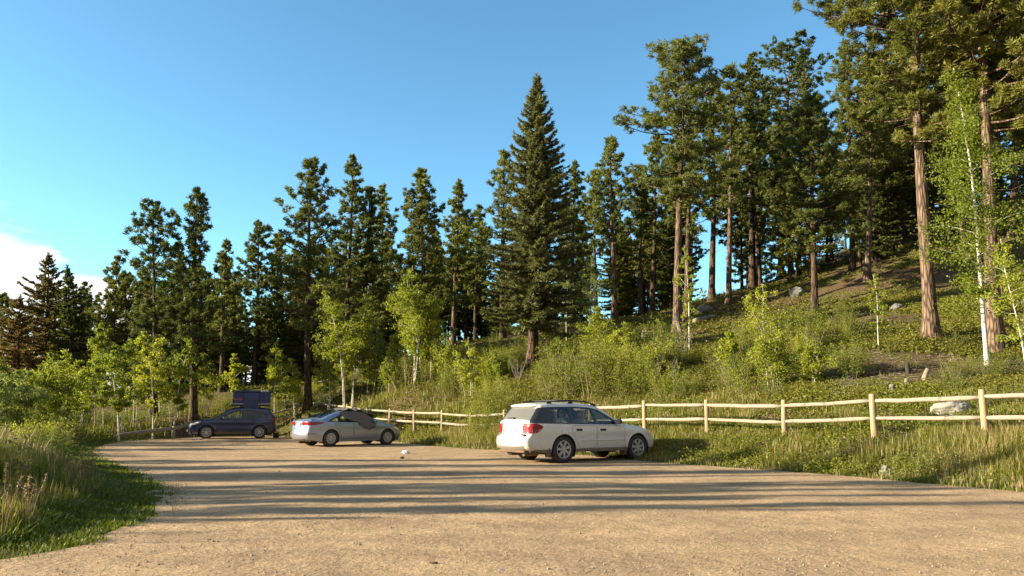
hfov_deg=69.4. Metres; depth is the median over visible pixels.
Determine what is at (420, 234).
pine tree
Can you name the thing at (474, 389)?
leafy shrub
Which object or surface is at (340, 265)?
pine tree
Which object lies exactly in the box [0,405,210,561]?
clover turf
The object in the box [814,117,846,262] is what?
pine tree
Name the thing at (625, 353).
leafy shrub
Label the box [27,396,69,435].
leafy shrub
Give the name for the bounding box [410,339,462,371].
leafy shrub
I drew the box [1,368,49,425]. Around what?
aspen tree
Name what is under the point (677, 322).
tree stump
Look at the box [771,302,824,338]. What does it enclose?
leafy shrub
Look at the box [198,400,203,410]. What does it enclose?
leafy shrub
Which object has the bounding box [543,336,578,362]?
aspen tree
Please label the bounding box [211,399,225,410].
leafy shrub
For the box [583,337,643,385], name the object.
leafy shrub
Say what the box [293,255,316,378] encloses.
pine tree
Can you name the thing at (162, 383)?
aspen tree
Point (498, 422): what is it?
willow bush
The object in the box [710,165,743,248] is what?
pine tree
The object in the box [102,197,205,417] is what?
pine tree
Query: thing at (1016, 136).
pine tree
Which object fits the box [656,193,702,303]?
pine tree
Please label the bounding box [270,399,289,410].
leafy shrub
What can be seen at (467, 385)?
leafy shrub
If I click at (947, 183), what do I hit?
pine tree
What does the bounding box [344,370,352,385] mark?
leafy shrub
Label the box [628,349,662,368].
leafy shrub
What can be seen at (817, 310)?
leafy shrub
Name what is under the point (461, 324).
pine tree
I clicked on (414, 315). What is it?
aspen tree
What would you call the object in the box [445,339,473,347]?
fallen log
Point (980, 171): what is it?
pine tree
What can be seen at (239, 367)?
aspen tree
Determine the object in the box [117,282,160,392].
pine tree
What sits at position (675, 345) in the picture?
leafy shrub
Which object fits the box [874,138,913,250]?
pine tree
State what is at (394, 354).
aspen tree
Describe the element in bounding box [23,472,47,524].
tall weed
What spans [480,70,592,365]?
spruce tree
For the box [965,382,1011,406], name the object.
leafy shrub
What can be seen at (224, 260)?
pine tree
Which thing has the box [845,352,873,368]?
leafy shrub
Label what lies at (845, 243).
pine tree
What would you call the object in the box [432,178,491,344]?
pine tree
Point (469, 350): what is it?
leafy shrub
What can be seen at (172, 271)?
pine tree
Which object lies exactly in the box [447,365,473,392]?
leafy shrub
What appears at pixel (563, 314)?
pine tree
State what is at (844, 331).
leafy shrub
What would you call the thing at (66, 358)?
aspen tree
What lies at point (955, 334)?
leafy shrub
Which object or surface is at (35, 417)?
leafy shrub
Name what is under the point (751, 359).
dead bush
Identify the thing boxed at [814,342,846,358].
leafy shrub
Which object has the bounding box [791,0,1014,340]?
pine tree
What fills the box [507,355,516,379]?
leafy shrub
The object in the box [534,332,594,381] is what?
leafy shrub
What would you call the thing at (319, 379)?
aspen tree
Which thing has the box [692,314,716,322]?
fallen log
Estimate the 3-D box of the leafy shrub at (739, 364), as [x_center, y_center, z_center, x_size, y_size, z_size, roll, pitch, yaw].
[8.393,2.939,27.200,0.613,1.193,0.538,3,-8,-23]
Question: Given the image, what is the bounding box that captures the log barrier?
[120,423,189,438]
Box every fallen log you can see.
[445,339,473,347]
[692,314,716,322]
[695,320,759,341]
[828,312,869,322]
[846,367,911,378]
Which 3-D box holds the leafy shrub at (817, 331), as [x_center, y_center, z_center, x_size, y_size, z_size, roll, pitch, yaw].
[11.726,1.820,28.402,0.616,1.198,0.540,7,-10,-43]
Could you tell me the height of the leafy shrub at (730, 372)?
1.709 m
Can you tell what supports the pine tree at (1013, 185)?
on the forest ground at (856, 283)
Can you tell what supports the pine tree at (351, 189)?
on the forest ground at (856, 283)
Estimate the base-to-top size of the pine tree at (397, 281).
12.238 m
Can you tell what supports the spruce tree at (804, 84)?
on the forest ground at (856, 283)
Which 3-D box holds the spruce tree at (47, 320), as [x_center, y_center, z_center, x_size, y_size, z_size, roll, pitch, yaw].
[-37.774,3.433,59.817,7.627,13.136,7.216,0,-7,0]
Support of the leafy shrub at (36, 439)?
on the forest ground at (856, 283)
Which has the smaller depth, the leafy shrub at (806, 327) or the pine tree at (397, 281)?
the leafy shrub at (806, 327)
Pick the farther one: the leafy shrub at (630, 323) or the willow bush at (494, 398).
the leafy shrub at (630, 323)
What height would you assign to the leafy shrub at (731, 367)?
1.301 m
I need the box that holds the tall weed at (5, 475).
[1,461,22,541]
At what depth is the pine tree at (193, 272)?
45.09 m
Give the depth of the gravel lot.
8.92 m
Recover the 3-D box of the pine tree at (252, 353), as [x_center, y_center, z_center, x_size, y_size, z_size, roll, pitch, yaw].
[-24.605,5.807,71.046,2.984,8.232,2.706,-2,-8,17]
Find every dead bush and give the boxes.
[508,355,527,379]
[650,354,665,380]
[675,329,696,348]
[717,347,739,381]
[746,344,757,371]
[804,324,826,348]
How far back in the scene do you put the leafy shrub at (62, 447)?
18.12 m
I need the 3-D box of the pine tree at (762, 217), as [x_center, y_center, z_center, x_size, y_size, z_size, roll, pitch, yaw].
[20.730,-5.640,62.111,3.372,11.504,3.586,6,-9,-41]
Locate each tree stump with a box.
[674,312,685,345]
[905,363,910,373]
[922,368,929,379]
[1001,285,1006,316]
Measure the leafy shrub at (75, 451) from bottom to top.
1.169 m
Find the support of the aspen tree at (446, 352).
on the forest ground at (856, 283)
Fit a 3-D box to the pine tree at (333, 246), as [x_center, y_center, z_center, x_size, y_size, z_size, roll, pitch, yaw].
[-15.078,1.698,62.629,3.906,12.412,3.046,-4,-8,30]
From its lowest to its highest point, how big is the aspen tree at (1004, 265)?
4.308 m
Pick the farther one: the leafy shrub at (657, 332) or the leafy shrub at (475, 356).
the leafy shrub at (475, 356)
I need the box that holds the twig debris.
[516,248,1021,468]
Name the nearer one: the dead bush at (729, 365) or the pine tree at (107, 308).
the dead bush at (729, 365)
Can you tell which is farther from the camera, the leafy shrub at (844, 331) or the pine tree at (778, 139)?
the pine tree at (778, 139)
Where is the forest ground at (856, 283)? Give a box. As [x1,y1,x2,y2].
[0,195,1023,558]
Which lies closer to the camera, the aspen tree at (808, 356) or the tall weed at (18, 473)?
the tall weed at (18, 473)
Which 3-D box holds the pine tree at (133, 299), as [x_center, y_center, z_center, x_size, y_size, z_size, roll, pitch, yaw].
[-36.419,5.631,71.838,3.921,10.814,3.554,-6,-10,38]
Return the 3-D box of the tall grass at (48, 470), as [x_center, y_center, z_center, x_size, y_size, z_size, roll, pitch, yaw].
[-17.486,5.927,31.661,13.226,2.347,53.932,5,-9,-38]
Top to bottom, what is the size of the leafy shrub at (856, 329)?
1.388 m
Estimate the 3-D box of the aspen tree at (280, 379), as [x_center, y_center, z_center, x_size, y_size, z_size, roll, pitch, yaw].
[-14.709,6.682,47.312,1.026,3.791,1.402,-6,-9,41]
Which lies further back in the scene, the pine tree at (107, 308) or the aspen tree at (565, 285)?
the pine tree at (107, 308)
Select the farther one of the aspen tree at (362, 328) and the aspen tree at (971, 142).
the aspen tree at (362, 328)
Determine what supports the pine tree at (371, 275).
on the forest ground at (856, 283)
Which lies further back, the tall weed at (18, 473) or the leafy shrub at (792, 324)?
the leafy shrub at (792, 324)
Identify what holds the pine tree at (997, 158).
on the forest ground at (856, 283)
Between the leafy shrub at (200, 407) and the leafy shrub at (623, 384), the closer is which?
the leafy shrub at (623, 384)
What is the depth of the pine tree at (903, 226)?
59.02 m
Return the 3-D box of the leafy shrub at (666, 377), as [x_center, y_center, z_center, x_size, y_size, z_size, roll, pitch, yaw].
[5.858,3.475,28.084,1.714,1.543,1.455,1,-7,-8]
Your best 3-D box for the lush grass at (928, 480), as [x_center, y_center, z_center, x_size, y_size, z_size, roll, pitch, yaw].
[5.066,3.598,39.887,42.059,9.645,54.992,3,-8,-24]
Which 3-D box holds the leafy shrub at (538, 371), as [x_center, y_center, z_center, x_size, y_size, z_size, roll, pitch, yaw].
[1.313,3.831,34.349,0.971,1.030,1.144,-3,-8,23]
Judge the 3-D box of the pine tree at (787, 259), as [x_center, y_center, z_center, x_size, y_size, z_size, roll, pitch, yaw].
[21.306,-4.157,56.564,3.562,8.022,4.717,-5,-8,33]
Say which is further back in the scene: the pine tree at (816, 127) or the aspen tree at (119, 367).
the pine tree at (816, 127)
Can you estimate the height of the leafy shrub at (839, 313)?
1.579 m
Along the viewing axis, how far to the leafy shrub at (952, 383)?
20.03 m
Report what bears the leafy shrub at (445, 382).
on the forest ground at (856, 283)
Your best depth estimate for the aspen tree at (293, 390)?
45.45 m
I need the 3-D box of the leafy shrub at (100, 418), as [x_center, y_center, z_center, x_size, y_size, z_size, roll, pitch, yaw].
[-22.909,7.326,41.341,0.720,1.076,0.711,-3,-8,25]
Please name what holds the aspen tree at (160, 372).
on the forest ground at (856, 283)
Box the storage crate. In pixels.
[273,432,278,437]
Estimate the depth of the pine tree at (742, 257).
67.94 m
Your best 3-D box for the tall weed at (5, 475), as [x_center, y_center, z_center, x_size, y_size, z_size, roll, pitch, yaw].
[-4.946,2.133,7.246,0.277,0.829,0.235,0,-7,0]
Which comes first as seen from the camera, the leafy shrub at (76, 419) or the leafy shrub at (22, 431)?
the leafy shrub at (22, 431)
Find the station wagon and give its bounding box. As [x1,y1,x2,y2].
[497,400,653,462]
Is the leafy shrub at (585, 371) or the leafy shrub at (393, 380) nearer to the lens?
the leafy shrub at (585, 371)
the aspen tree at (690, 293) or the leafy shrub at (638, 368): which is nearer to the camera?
the leafy shrub at (638, 368)
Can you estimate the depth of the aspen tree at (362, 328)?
44.01 m
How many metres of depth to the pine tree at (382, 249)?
57.58 m
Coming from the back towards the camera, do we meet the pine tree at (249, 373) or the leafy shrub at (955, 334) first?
the pine tree at (249, 373)
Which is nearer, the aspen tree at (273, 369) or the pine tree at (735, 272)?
the aspen tree at (273, 369)
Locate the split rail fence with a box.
[264,389,1023,440]
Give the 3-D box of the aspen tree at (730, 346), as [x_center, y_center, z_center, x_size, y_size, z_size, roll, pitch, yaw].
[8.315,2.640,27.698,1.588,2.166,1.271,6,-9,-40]
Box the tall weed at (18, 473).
[3,422,43,497]
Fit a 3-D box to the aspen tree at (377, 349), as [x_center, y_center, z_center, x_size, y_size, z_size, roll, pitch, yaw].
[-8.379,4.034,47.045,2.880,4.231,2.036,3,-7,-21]
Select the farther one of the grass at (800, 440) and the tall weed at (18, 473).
the grass at (800, 440)
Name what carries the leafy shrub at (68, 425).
on the forest ground at (856, 283)
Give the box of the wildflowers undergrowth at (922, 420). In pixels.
[702,408,1023,469]
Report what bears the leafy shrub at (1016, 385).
on the forest ground at (856, 283)
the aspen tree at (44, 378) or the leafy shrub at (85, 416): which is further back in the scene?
the leafy shrub at (85, 416)
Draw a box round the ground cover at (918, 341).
[171,191,1023,481]
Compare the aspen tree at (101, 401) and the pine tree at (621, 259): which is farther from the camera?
the pine tree at (621, 259)
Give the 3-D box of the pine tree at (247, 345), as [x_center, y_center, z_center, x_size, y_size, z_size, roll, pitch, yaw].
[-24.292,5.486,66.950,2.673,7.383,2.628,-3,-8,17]
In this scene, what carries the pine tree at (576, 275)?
on the forest ground at (856, 283)
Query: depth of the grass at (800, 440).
20.78 m
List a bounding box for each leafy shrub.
[1,426,49,443]
[6,411,77,447]
[22,422,104,466]
[23,406,53,430]
[24,403,51,432]
[26,422,60,446]
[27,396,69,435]
[28,418,69,446]
[29,413,83,436]
[31,404,71,428]
[35,402,86,438]
[44,432,74,464]
[50,400,87,429]
[53,434,71,456]
[55,412,91,424]
[61,413,92,434]
[62,404,99,423]
[73,400,97,423]
[93,410,107,427]
[99,412,119,424]
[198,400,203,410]
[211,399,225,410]
[213,395,233,408]
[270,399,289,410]
[279,386,303,401]
[312,376,321,393]
[319,377,359,396]
[341,378,360,392]
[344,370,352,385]
[354,360,379,381]
[373,351,432,388]
[379,370,410,389]
[402,353,427,376]
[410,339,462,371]
[417,359,439,378]
[423,369,469,403]
[426,343,471,372]
[435,365,460,396]
[437,372,458,390]
[441,356,492,387]
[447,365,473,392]
[449,338,487,363]
[457,363,481,394]
[459,348,487,373]
[466,358,484,392]
[469,371,491,387]
[470,379,482,391]
[477,348,491,375]
[478,374,502,394]
[479,365,492,384]
[480,376,514,398]
[483,345,522,362]
[484,344,525,363]
[487,377,494,392]
[488,331,501,355]
[494,342,526,363]
[496,375,519,398]
[497,349,513,374]
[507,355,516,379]
[511,335,539,361]
[520,332,552,357]
[521,324,578,352]
[529,346,592,399]
[531,360,550,379]
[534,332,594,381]
[541,353,573,375]
[550,351,628,398]
[558,339,625,379]
[569,325,630,357]
[582,360,629,392]
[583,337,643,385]
[586,341,599,366]
[599,335,614,367]
[604,336,663,379]
[606,367,647,398]
[614,323,650,349]
[624,322,637,347]
[624,328,685,371]
[624,345,657,393]
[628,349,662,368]
[633,313,693,350]
[633,334,652,353]
[637,329,672,346]
[641,321,654,341]
[642,334,690,365]
[643,361,684,397]
[644,359,700,401]
[654,319,675,340]
[663,374,671,394]
[664,343,696,368]
[667,343,695,365]
[687,374,702,390]
[701,343,723,365]
[710,351,783,395]
[712,371,738,388]
[714,364,726,378]
[721,352,737,380]
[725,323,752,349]
[730,316,783,340]
[731,352,744,378]
[749,323,786,343]
[756,377,789,396]
[757,316,780,333]
[768,308,836,349]
[769,301,825,341]
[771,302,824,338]
[783,350,799,373]
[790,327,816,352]
[806,304,825,333]
[811,320,825,345]
[813,308,869,336]
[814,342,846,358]
[825,298,859,329]
[826,350,847,364]
[829,365,849,373]
[833,331,870,379]
[837,319,851,343]
[841,311,853,332]
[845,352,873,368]
[868,363,882,371]
[889,440,971,477]
[897,352,924,368]
[925,367,977,390]
[936,358,966,378]
[938,328,971,344]
[939,348,983,372]
[947,385,995,411]
[948,362,977,375]
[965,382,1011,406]
[969,353,1009,376]
[974,345,1023,374]
[993,380,1023,404]
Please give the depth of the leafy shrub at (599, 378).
29.94 m
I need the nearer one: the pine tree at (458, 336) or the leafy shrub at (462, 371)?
the leafy shrub at (462, 371)
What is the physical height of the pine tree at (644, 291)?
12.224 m
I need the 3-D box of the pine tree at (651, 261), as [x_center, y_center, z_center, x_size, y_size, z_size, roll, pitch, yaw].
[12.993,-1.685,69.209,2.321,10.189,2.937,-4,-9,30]
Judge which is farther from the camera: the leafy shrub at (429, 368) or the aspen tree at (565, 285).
the aspen tree at (565, 285)
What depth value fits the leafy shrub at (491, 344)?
43.77 m
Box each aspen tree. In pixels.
[0,357,51,434]
[0,377,22,427]
[1,352,100,422]
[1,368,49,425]
[53,350,86,415]
[58,359,105,427]
[83,342,114,424]
[86,322,139,440]
[111,331,180,438]
[118,338,151,429]
[148,354,181,414]
[149,338,200,425]
[197,352,225,415]
[215,353,251,406]
[264,342,287,415]
[272,364,290,415]
[278,357,307,419]
[308,285,372,407]
[311,343,344,403]
[312,319,342,409]
[326,286,376,406]
[358,346,386,394]
[368,318,398,380]
[378,356,402,391]
[380,265,446,384]
[385,334,409,380]
[417,295,454,379]
[427,336,455,385]
[449,340,491,395]
[479,350,506,381]
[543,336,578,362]
[560,275,579,340]
[569,255,613,323]
[575,305,619,350]
[600,321,636,359]
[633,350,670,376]
[672,247,707,350]
[714,330,749,368]
[738,284,785,342]
[742,325,801,389]
[786,338,844,382]
[867,274,890,344]
[907,68,1023,365]
[976,238,1023,356]
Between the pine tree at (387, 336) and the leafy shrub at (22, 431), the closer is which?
the leafy shrub at (22, 431)
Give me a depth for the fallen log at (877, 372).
23.69 m
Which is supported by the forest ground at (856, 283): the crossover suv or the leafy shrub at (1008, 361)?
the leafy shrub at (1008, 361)
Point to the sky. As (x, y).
(106, 106)
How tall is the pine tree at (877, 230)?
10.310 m
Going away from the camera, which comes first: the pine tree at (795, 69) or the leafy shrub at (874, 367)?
the leafy shrub at (874, 367)
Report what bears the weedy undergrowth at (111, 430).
on the forest ground at (856, 283)
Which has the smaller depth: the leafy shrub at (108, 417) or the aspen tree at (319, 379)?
the leafy shrub at (108, 417)
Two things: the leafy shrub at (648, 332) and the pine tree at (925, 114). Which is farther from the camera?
the pine tree at (925, 114)
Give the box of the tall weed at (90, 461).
[79,451,96,480]
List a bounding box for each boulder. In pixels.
[789,287,804,296]
[890,303,902,309]
[930,401,972,415]
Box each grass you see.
[0,405,184,529]
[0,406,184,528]
[170,285,1023,506]
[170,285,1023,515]
[183,286,1023,483]
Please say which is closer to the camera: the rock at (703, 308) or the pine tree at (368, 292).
the rock at (703, 308)
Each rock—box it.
[696,305,712,313]
[878,465,895,475]
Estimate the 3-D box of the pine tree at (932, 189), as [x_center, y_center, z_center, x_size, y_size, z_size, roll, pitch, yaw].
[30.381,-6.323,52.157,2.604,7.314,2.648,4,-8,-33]
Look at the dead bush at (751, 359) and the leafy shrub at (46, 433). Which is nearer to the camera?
the leafy shrub at (46, 433)
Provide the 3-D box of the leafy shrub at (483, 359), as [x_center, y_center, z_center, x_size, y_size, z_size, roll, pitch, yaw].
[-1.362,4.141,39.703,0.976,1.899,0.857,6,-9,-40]
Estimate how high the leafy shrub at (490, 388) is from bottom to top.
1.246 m
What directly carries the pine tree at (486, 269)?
on the forest ground at (856, 283)
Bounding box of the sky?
[0,0,1020,386]
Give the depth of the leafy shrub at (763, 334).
30.69 m
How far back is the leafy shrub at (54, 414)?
33.19 m
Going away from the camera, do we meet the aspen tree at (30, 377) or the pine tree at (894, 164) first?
the aspen tree at (30, 377)
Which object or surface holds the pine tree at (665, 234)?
on the forest ground at (856, 283)
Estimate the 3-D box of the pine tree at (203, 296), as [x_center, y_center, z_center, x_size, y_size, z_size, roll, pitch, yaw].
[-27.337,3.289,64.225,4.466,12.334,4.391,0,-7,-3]
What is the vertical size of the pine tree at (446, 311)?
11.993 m
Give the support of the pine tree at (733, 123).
on the forest ground at (856, 283)
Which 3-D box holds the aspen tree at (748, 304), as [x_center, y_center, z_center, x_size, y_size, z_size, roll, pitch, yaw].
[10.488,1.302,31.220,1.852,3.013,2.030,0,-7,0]
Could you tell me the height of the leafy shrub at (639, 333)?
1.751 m
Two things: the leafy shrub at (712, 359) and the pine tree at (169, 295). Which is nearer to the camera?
the leafy shrub at (712, 359)
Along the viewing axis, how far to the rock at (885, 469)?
15.19 m
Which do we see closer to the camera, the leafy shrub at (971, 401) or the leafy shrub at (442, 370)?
the leafy shrub at (971, 401)
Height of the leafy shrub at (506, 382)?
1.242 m
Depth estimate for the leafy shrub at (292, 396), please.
50.58 m
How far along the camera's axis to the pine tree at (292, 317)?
67.81 m
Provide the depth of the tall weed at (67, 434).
19.70 m
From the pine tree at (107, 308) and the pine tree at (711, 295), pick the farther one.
the pine tree at (107, 308)
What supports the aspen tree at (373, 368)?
on the forest ground at (856, 283)
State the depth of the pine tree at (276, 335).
58.59 m
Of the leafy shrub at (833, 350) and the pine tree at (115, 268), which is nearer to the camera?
the leafy shrub at (833, 350)
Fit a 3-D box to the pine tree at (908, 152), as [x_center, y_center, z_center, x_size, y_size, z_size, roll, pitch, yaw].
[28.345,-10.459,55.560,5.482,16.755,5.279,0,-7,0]
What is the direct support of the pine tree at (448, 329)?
on the forest ground at (856, 283)
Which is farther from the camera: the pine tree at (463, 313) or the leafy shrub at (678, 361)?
the pine tree at (463, 313)
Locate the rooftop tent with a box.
[231,390,271,407]
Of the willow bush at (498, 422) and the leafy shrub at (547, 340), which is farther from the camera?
the leafy shrub at (547, 340)
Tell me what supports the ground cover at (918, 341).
on the forest ground at (856, 283)
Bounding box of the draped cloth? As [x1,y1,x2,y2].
[331,408,376,429]
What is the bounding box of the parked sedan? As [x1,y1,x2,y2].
[291,410,399,446]
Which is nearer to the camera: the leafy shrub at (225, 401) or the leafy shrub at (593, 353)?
the leafy shrub at (593, 353)
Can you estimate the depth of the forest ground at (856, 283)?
44.74 m
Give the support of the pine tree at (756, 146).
on the forest ground at (856, 283)
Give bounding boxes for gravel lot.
[0,436,1023,575]
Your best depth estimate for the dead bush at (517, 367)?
35.76 m
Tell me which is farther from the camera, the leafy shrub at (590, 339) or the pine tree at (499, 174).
the pine tree at (499, 174)
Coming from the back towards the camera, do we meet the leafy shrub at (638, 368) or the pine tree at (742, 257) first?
the pine tree at (742, 257)
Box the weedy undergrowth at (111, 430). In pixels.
[0,394,188,445]
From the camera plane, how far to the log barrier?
38.98 m
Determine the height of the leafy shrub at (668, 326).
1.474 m
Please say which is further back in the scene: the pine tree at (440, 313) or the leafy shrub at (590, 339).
the pine tree at (440, 313)
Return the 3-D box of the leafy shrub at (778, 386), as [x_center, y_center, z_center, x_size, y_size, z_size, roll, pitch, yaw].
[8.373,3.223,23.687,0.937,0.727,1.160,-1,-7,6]
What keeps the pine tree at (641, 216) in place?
on the forest ground at (856, 283)
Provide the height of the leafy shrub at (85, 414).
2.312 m
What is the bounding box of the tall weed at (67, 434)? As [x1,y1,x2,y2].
[56,424,78,453]
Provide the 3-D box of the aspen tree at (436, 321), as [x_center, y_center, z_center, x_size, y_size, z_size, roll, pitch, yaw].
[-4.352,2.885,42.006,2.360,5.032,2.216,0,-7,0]
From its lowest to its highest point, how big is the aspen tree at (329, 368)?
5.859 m
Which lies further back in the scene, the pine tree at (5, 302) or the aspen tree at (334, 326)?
the pine tree at (5, 302)
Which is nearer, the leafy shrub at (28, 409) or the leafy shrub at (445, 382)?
the leafy shrub at (28, 409)
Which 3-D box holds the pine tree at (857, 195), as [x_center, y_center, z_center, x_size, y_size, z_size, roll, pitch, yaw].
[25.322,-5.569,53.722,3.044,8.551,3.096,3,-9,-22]
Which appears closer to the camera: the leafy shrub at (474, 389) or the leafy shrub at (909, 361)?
the leafy shrub at (909, 361)
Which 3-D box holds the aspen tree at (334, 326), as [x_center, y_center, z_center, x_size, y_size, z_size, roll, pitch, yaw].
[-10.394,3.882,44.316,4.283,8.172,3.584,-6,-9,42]
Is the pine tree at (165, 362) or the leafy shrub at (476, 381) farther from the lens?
the pine tree at (165, 362)
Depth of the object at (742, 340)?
31.18 m
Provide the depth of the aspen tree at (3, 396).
27.19 m
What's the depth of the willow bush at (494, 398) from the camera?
31.55 m
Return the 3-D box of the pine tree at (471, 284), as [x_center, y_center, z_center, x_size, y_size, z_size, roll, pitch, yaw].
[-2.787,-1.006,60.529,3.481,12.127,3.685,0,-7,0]
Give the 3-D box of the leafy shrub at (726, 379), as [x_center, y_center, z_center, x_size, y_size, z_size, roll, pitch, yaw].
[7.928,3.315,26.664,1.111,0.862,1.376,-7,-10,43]
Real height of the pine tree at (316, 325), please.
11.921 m
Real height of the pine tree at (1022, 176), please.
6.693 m
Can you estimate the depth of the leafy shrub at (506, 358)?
37.24 m
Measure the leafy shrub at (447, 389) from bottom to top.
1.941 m
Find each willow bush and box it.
[458,373,523,422]
[461,397,505,435]
[491,406,508,441]
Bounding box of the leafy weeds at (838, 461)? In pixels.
[578,372,1023,489]
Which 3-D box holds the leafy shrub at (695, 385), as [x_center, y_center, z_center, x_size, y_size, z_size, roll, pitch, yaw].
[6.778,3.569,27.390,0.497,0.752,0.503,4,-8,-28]
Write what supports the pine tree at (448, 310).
on the forest ground at (856, 283)
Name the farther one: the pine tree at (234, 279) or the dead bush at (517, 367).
the pine tree at (234, 279)
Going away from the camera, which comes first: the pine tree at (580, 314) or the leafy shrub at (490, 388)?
the leafy shrub at (490, 388)
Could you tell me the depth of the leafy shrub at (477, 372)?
38.72 m
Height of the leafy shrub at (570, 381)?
2.311 m
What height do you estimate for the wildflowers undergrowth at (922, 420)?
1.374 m
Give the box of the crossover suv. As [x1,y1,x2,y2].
[187,406,276,438]
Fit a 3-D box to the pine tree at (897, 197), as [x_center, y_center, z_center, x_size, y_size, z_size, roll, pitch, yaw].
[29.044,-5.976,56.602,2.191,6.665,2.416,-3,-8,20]
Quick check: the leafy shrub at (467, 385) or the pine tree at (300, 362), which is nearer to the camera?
the leafy shrub at (467, 385)
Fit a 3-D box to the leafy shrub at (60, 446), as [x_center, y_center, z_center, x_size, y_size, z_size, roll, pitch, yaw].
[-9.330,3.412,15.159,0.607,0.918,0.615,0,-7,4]
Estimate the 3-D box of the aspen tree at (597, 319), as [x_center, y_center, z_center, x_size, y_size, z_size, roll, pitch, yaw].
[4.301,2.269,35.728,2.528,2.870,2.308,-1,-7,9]
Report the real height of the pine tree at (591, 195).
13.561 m
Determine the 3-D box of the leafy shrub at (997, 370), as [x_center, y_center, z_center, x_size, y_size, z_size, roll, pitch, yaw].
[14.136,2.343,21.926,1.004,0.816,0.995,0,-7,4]
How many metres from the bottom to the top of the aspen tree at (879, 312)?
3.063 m
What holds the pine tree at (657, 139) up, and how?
on the forest ground at (856, 283)
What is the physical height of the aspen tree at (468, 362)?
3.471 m
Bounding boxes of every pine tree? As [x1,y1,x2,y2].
[0,292,25,379]
[16,313,35,346]
[61,281,95,356]
[75,288,95,365]
[84,294,104,395]
[88,254,130,397]
[91,304,116,377]
[93,270,159,397]
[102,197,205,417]
[116,292,137,393]
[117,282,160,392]
[121,269,168,394]
[144,186,239,422]
[146,240,199,392]
[149,277,183,383]
[157,289,178,383]
[172,260,208,390]
[196,290,229,388]
[197,318,225,387]
[200,237,250,392]
[215,294,247,386]
[219,275,249,362]
[220,270,244,384]
[227,219,283,384]
[237,310,258,382]
[244,313,266,382]
[247,314,262,382]
[249,232,311,380]
[255,156,357,413]
[256,299,287,384]
[257,318,271,382]
[259,293,296,382]
[286,254,312,378]
[287,277,323,378]
[287,300,294,377]
[290,244,333,377]
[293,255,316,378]
[314,236,340,372]
[315,154,385,383]
[324,258,357,344]
[329,264,358,368]
[334,184,395,377]
[355,238,386,361]
[356,286,383,365]
[361,183,409,367]
[369,235,402,330]
[376,278,402,361]
[381,167,458,352]
[383,315,399,360]
[393,254,418,351]
[393,262,402,360]
[425,230,457,333]
[426,253,451,326]
[426,262,451,340]
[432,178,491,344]
[443,275,461,339]
[444,209,488,339]
[448,252,479,341]
[456,281,479,332]
[458,203,493,338]
[459,149,523,338]
[462,283,487,340]
[475,236,497,337]
[483,240,516,333]
[493,243,517,325]
[551,244,577,323]
[552,208,587,323]
[555,160,595,322]
[565,228,608,322]
[574,168,610,315]
[578,247,599,306]
[581,134,644,319]
[597,190,643,316]
[597,219,637,315]
[603,235,637,315]
[610,163,673,315]
[611,33,740,336]
[622,133,686,312]
[626,189,661,307]
[627,235,659,314]
[634,228,657,312]
[644,228,658,289]
[647,219,684,310]
[648,256,683,310]
[651,131,723,327]
[652,166,695,256]
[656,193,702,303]
[656,212,684,307]
[656,219,703,307]
[672,82,756,301]
[691,210,709,302]
[701,65,777,305]
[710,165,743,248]
[717,51,785,288]
[724,193,766,288]
[726,221,761,284]
[728,102,779,286]
[736,105,780,277]
[738,160,777,281]
[743,28,842,277]
[748,217,775,280]
[752,90,869,311]
[763,133,790,278]
[765,185,819,281]
[767,106,798,273]
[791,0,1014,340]
[814,39,889,272]
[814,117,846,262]
[815,161,848,261]
[835,58,910,281]
[836,163,846,248]
[838,0,1023,352]
[839,157,871,265]
[842,50,906,254]
[845,44,926,253]
[846,131,902,263]
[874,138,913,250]
[877,61,937,241]
[882,169,908,248]
[889,87,926,244]
[894,198,912,237]
[898,2,1023,332]
[898,16,980,243]
[901,142,945,238]
[905,27,944,165]
[905,159,936,223]
[910,94,981,242]
[927,150,956,244]
[933,20,992,258]
[933,134,965,231]
[973,139,999,207]
[975,39,1003,201]
[977,126,1010,218]
[993,37,1017,238]
[1004,140,1020,191]
[1008,120,1023,206]
[1017,146,1023,193]
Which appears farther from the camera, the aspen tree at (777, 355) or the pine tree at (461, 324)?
the pine tree at (461, 324)
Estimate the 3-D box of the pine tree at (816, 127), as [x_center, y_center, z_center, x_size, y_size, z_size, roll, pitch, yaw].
[17.649,-5.061,44.064,6.356,14.054,5.257,-2,-7,14]
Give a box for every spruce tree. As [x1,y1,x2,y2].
[0,251,92,403]
[0,293,54,406]
[43,264,101,376]
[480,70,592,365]
[753,67,842,275]
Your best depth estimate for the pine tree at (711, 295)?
57.83 m
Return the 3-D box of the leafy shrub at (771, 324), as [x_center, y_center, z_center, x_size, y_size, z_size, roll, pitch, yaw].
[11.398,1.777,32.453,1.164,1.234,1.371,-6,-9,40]
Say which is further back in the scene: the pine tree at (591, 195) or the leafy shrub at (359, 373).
the pine tree at (591, 195)
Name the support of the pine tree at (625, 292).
on the forest ground at (856, 283)
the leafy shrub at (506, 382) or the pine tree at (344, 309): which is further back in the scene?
the pine tree at (344, 309)
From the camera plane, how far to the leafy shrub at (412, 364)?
43.44 m
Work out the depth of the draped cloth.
31.01 m
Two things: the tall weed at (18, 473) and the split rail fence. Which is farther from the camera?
the split rail fence

